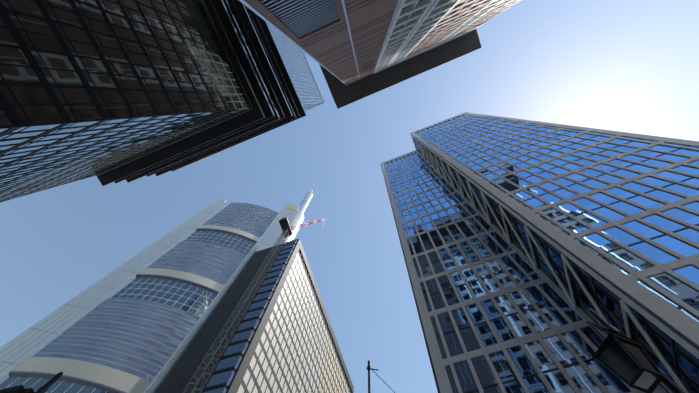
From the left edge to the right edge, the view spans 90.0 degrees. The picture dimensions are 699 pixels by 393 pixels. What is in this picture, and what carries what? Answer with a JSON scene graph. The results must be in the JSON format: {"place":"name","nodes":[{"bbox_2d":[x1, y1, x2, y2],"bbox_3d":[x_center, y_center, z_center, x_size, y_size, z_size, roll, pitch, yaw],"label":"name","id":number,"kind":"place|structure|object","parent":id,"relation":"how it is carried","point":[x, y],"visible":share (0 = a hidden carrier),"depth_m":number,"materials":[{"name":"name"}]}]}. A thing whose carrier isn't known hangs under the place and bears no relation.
{"place":"outdoors","nodes":[
{"label":"outdoors","id":0,"kind":"place"},
{"bbox_2d":[0,0,698,392],"label":"sky","id":1,"kind":"structure","parent":0,"point":[629,66],"materials":[{"name":"blue"}]},
{"bbox_2d":[239,0,519,108],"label":"skyscraper","id":2,"kind":"structure","parent":0,"point":[356,50],"depth_m":42.91,"materials":[{"name":"stone"}]},
{"bbox_2d":[381,112,698,392],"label":"garden tower","id":3,"kind":"structure","parent":0,"point":[526,245],"depth_m":33.30,"materials":[{"name":"blue glass"}]},
{"bbox_3d":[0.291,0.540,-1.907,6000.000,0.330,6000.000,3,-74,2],"label":"road","id":4,"kind":"structure","parent":0,"visible":0},
{"bbox_2d":[0,372,62,392],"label":"street light","id":5,"kind":"object","parent":4,"relation":"on","point":[41,389],"visible":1,"depth_m":5.69,"materials":[{"name":"grey metal"}]},
{"bbox_2d":[0,190,312,392],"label":"skyscraper","id":6,"kind":"structure","parent":4,"relation":"on","point":[128,326],"depth_m":113.97,"materials":[{"name":"grey glass"}]},
{"bbox_2d":[0,0,323,202],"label":"skyscraper","id":7,"kind":"structure","parent":4,"relation":"on","point":[105,92],"depth_m":40.09,"materials":[{"name":"black glass"}]},
{"bbox_2d":[146,217,353,392],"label":"skyscraper","id":8,"kind":"structure","parent":4,"relation":"on","point":[266,326],"depth_m":82.12,"materials":[{"name":"grey metal"}]},
{"bbox_2d":[279,219,324,229],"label":"tower crane","id":9,"kind":"object","parent":8,"relation":"on","point":[298,225],"visible":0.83,"depth_m":139.78,"materials":[{"name":"white metal"}]},
{"bbox_2d":[366,360,394,392],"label":"wire pole","id":10,"kind":"object","parent":4,"relation":"on","point":[368,368],"visible":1,"depth_m":10.78,"materials":[{"name":"grey metal"}]},
{"bbox_2d":[586,308,684,392],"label":"street lamp","id":11,"kind":"object","parent":4,"relation":"on","point":[629,362],"visible":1,"depth_m":4.19,"materials":[{"name":"grey metal"}]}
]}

